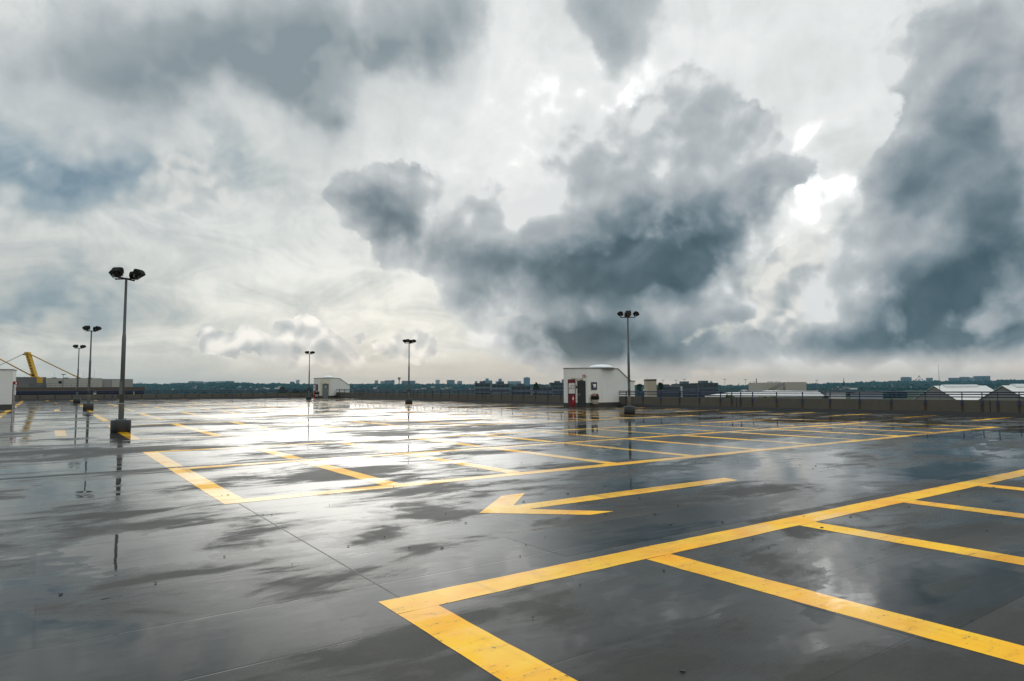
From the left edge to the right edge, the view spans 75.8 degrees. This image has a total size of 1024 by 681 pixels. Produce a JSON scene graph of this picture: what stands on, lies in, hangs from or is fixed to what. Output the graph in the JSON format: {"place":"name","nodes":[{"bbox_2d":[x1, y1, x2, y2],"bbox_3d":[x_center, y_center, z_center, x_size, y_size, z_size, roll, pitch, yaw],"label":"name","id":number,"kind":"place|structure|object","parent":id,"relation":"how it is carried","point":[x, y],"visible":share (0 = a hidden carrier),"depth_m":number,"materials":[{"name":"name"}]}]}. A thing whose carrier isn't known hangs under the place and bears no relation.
{"place":"outdoors","nodes":[
{"label":"outdoors","id":0,"kind":"place"},
{"bbox_2d":[16,369,145,394],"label":"building","id":1,"kind":"structure","parent":0,"point":[58,386],"depth_m":188.47,"materials":[{"name":"concrete"}]},
{"bbox_2d":[0,352,80,382],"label":"stay mast","id":2,"kind":"object","parent":1,"relation":"on","point":[31,364],"visible":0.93,"depth_m":186.22,"materials":[{"name":"yellow metal"}]},
{"bbox_2d":[112,380,119,386],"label":"roof door","id":3,"kind":"structure","parent":1,"relation":"in","point":[115,383],"depth_m":198.73,"materials":[{"name":"grey metal"}]},
{"bbox_2d":[474,381,491,393],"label":"office block","id":4,"kind":"structure","parent":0,"point":[482,385],"depth_m":518.68,"materials":[{"name":"grey concrete"}]},
{"bbox_2d":[492,382,509,394],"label":"office block","id":5,"kind":"structure","parent":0,"point":[500,386],"depth_m":498.72,"materials":[{"name":"grey concrete"}]},
{"bbox_2d":[0,397,1023,680],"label":"parking deck","id":6,"kind":"structure","parent":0,"point":[154,571],"depth_m":6.80,"materials":[{"name":"concrete"}]},
{"bbox_2d":[0,369,18,408],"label":"stair hut","id":7,"kind":"object","parent":6,"relation":"on","point":[8,382],"visible":0.97,"depth_m":51.81,"materials":[{"name":"paint"}]},
{"bbox_2d":[73,345,85,402],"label":"lamp post","id":8,"kind":"object","parent":6,"relation":"on","point":[76,400],"visible":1,"depth_m":72.19,"materials":[{"name":"metal"}]},
{"bbox_2d":[82,326,101,409],"bbox_3d":[-32.021,2.072,49.892,1.202,6.360,1.206,3,-6,-41],"label":"lamp post","id":9,"kind":"object","parent":6,"relation":"on","point":[88,406],"visible":1,"depth_m":49.74,"materials":[{"name":"metal"}]},
{"bbox_2d":[108,267,145,431],"bbox_3d":[-15.155,0.365,25.673,1.202,6.360,1.206,3,-5,-38],"label":"lamp post","id":10,"kind":"object","parent":6,"relation":"on","point":[120,424],"visible":1,"depth_m":25.52,"materials":[{"name":"metal"}]},
{"bbox_2d":[119,381,122,393],"bbox_3d":[-15.157,1.834,25.466,0.110,0.500,0.020,0,-4,0],"label":"access door","id":11,"kind":"structure","parent":10,"relation":"in","point":[120,382],"depth_m":25.46,"materials":[{"name":"metal"}]},
{"bbox_2d":[15,393,313,400],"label":"parapet wall","id":12,"kind":"structure","parent":6,"relation":"on","point":[137,396],"depth_m":90.81,"materials":[{"name":"concrete"}]},
{"bbox_2d":[16,389,312,396],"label":"guard rail","id":13,"kind":"object","parent":12,"relation":"on","point":[171,391],"visible":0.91,"depth_m":91.20,"materials":[{"name":"grey metal"}]},
{"bbox_2d":[305,351,314,399],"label":"lamp post","id":14,"kind":"object","parent":6,"relation":"on","point":[308,397],"visible":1,"depth_m":86.40,"materials":[{"name":"metal"}]},
{"bbox_2d":[240,504,399,596],"bbox_3d":[-2.357,2.137,7.161,0.014,0.001,5.155,3,-5,-35],"label":"sealed crack","id":15,"kind":"object","parent":6,"relation":"on","point":[327,555],"visible":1,"depth_m":6.26,"materials":[{"name":"black asphalt"}]},
{"bbox_2d":[313,376,349,397],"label":"stair hut","id":16,"kind":"object","parent":6,"relation":"on","point":[326,386],"visible":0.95,"depth_m":98.56,"materials":[{"name":"paint"}]},
{"bbox_2d":[323,384,327,397],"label":"door","id":17,"kind":"structure","parent":16,"relation":"in","point":[325,389],"depth_m":97.78,"materials":[{"name":"metal"}]},
{"bbox_2d":[402,339,416,403],"bbox_3d":[-10.179,3.057,65.011,1.202,6.360,1.206,3,-5,-34],"label":"lamp post","id":18,"kind":"object","parent":6,"relation":"on","point":[408,400],"visible":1,"depth_m":64.88,"materials":[{"name":"metal"}]},
{"bbox_2d":[3,416,943,478],"bbox_3d":[-8.832,2.543,12.340,80.000,0.004,0.178,3,-5,-35],"label":"expansion joint","id":19,"kind":"object","parent":6,"relation":"on","point":[398,452],"visible":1,"depth_m":16.05,"materials":[{"name":"rubber"}]},
{"bbox_2d":[0,398,1023,680],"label":"parking lines","id":20,"kind":"object","parent":6,"relation":"on","point":[498,658],"visible":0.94,"depth_m":6.53,"materials":[{"name":"yellow paint"}]},
{"bbox_2d":[58,450,987,671],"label":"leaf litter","id":21,"kind":"object","parent":6,"relation":"on","point":[682,670],"visible":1,"depth_m":6.70,"materials":[{"name":"brown plant"}]},
{"bbox_2d":[563,364,634,406],"bbox_3d":[7.024,3.961,55.805,6.765,3.827,3.672,2,-5,-33],"label":"stair hut","id":22,"kind":"object","parent":6,"relation":"on","point":[607,383],"visible":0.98,"depth_m":53.90,"materials":[{"name":"paint"}]},
{"bbox_2d":[578,381,584,406],"bbox_3d":[5.656,4.357,53.394,0.560,2.060,0.067,-1,-4,10],"label":"door","id":23,"kind":"structure","parent":22,"relation":"in","point":[581,385],"depth_m":53.42,"materials":[{"name":"metal"}]},
{"bbox_2d":[591,393,598,403],"bbox_3d":[6.752,4.721,53.369,0.671,0.860,0.661,0,-4,0],"label":"litter bin","id":24,"kind":"object","parent":22,"relation":"attached to","point":[594,397],"visible":1,"depth_m":53.13,"materials":[{"name":"metal"}]},
{"bbox_2d":[480,478,735,514],"bbox_3d":[1.821,2.300,9.723,5.119,0.001,1.936,2,-5,-24],"label":"painted arrow","id":25,"kind":"object","parent":6,"relation":"on","point":[504,504],"visible":1,"depth_m":9.29,"materials":[{"name":"yellow paint"}]},
{"bbox_2d":[617,310,639,413],"bbox_3d":[7.250,1.349,40.825,1.202,6.360,1.206,3,-5,-38],"label":"lamp post","id":26,"kind":"object","parent":6,"relation":"on","point":[629,408],"visible":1,"depth_m":40.70,"materials":[{"name":"metal"}]},
{"bbox_2d":[336,392,1023,416],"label":"parapet wall","id":27,"kind":"structure","parent":6,"relation":"on","point":[1009,408],"depth_m":43.90,"materials":[{"name":"concrete"}]},
{"bbox_2d":[337,389,1023,405],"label":"guard rail","id":28,"kind":"object","parent":27,"relation":"on","point":[660,394],"visible":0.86,"depth_m":43.58,"materials":[{"name":"grey metal"}]},
{"bbox_2d":[506,457,1023,641],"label":"repair patch","id":29,"kind":"object","parent":6,"relation":"on","point":[957,594],"visible":1,"depth_m":6.56,"materials":[{"name":"grey asphalt"}]},
{"bbox_2d":[0,0,1023,385],"label":"sky","id":30,"kind":"structure","parent":0,"point":[808,191],"materials":[{"name":"grey"}]},
{"bbox_2d":[511,384,530,394],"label":"office block","id":31,"kind":"structure","parent":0,"point":[520,387],"depth_m":468.69,"materials":[{"name":"grey concrete"}]},
{"bbox_2d":[549,381,563,394],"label":"office block","id":32,"kind":"structure","parent":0,"point":[557,385],"depth_m":638.41,"materials":[{"name":"grey concrete"}]},
{"bbox_2d":[214,386,995,398],"bbox_3d":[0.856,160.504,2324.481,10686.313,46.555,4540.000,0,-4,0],"label":"hills","id":33,"kind":"structure","parent":0,"point":[849,397],"depth_m":1036.84,"materials":[{"name":"green plant"}]},
{"bbox_2d":[385,380,394,384],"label":"tower block","id":34,"kind":"structure","parent":33,"relation":"on","point":[390,381],"depth_m":3144.28,"materials":[{"name":"grey concrete"}]},
{"bbox_2d":[402,381,414,383],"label":"tower block","id":35,"kind":"structure","parent":33,"relation":"on","point":[411,382],"depth_m":3143.91,"materials":[{"name":"grey concrete"}]},
{"bbox_2d":[447,380,454,383],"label":"tower block","id":36,"kind":"structure","parent":33,"relation":"on","point":[450,381],"depth_m":3144.17,"materials":[{"name":"grey concrete"}]},
{"bbox_2d":[508,381,520,384],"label":"tower block","id":37,"kind":"structure","parent":33,"relation":"on","point":[514,382],"depth_m":3143.70,"materials":[{"name":"grey concrete"}]},
{"bbox_2d":[144,388,906,397],"bbox_3d":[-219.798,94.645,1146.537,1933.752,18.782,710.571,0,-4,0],"label":"valley wood","id":38,"kind":"object","parent":33,"relation":"on","point":[820,389],"depth_m":1168.87,"materials":[{"name":"green plant"}]},
{"bbox_2d":[524,377,529,384],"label":"tower block","id":39,"kind":"structure","parent":33,"relation":"on","point":[526,380],"depth_m":3144.20,"materials":[{"name":"blue glass"}]},
{"bbox_2d":[534,382,538,394],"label":"tree","id":40,"kind":"object","parent":33,"relation":"on","point":[536,385],"visible":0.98,"depth_m":418.61,"materials":[{"name":"green plant"}]},
{"bbox_2d":[531,385,552,394],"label":"office block","id":41,"kind":"structure","parent":33,"relation":"on","point":[542,387],"depth_m":438.70,"materials":[{"name":"grey concrete"}]},
{"bbox_2d":[133,381,1023,393],"bbox_3d":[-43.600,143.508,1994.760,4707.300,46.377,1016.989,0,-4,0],"label":"hillside wood","id":42,"kind":"object","parent":33,"relation":"on","point":[206,389],"visible":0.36,"depth_m":1984.37,"materials":[{"name":"green plant"}]},
{"bbox_2d":[133,379,1023,387],"bbox_3d":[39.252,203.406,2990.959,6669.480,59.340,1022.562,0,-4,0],"label":"wood","id":43,"kind":"object","parent":33,"relation":"on","point":[418,385],"visible":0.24,"depth_m":2639.41,"materials":[{"name":"green plant"}]},
{"bbox_2d":[636,384,642,395],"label":"tree","id":44,"kind":"object","parent":33,"relation":"on","point":[639,386],"visible":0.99,"depth_m":428.38,"materials":[{"name":"green plant"}]},
{"bbox_2d":[644,379,656,396],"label":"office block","id":45,"kind":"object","parent":33,"relation":"on","point":[650,384],"visible":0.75,"depth_m":129.70,"materials":[{"name":"concrete"}]},
{"bbox_2d":[658,383,663,396],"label":"tree","id":46,"kind":"object","parent":33,"relation":"on","point":[660,386],"visible":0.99,"depth_m":378.30,"materials":[{"name":"green plant"}]},
{"bbox_2d":[657,384,679,396],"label":"office block","id":47,"kind":"structure","parent":33,"relation":"on","point":[666,387],"depth_m":418.69,"materials":[{"name":"grey concrete"}]},
{"bbox_2d":[689,381,717,396],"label":"office block","id":48,"kind":"structure","parent":33,"relation":"on","point":[704,386],"depth_m":448.79,"materials":[{"name":"grey concrete"}]},
{"bbox_2d":[705,392,823,398],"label":"hall","id":49,"kind":"structure","parent":33,"relation":"on","point":[800,395],"depth_m":117.70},
{"bbox_2d":[827,394,845,398],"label":"field shed","id":50,"kind":"structure","parent":33,"relation":"on","point":[837,395],"depth_m":418.48,"materials":[{"name":"grey metal"}]},
{"bbox_2d":[842,378,849,389],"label":"church","id":51,"kind":"structure","parent":33,"relation":"on","point":[844,387],"depth_m":1493.79,"materials":[{"name":"stone"}]},
{"bbox_2d":[850,393,882,398],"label":"field shed","id":52,"kind":"structure","parent":33,"relation":"on","point":[866,395],"depth_m":518.11,"materials":[{"name":"grey"}]},
{"bbox_2d":[900,377,911,381],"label":"tower block","id":53,"kind":"structure","parent":33,"relation":"on","point":[906,379],"depth_m":3144.36,"materials":[{"name":"grey concrete"}]},
{"bbox_2d":[914,384,992,399],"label":"gabled hall","id":54,"kind":"structure","parent":33,"relation":"on","point":[968,387],"depth_m":238.95,"materials":[{"name":"white metal"}]},
{"bbox_2d":[948,378,959,380],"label":"tower block","id":55,"kind":"structure","parent":33,"relation":"on","point":[954,379],"depth_m":3143.94,"materials":[{"name":"grey concrete"}]},
{"bbox_2d":[959,377,968,380],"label":"tower block","id":56,"kind":"structure","parent":33,"relation":"on","point":[964,378],"depth_m":3144.26,"materials":[{"name":"grey concrete"}]},
{"bbox_2d":[973,376,981,380],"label":"tower block","id":57,"kind":"structure","parent":33,"relation":"on","point":[977,378],"depth_m":3144.58,"materials":[{"name":"grey concrete"}]},
{"bbox_2d":[982,376,989,380],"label":"tower block","id":58,"kind":"structure","parent":33,"relation":"on","point":[984,378],"depth_m":3144.57,"materials":[{"name":"grey concrete"}]},
{"bbox_2d":[978,384,1023,399],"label":"gabled hall","id":59,"kind":"structure","parent":33,"relation":"on","point":[1015,387],"depth_m":178.00,"materials":[{"name":"white metal"}]},
{"bbox_2d":[671,381,697,396],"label":"office block","id":60,"kind":"structure","parent":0,"point":[686,385],"depth_m":428.81,"materials":[{"name":"grey concrete"}]},
{"bbox_2d":[748,381,806,390],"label":"factory block","id":61,"kind":"structure","parent":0,"point":[782,386],"depth_m":199.44,"materials":[{"name":"grey concrete"}]}
]}

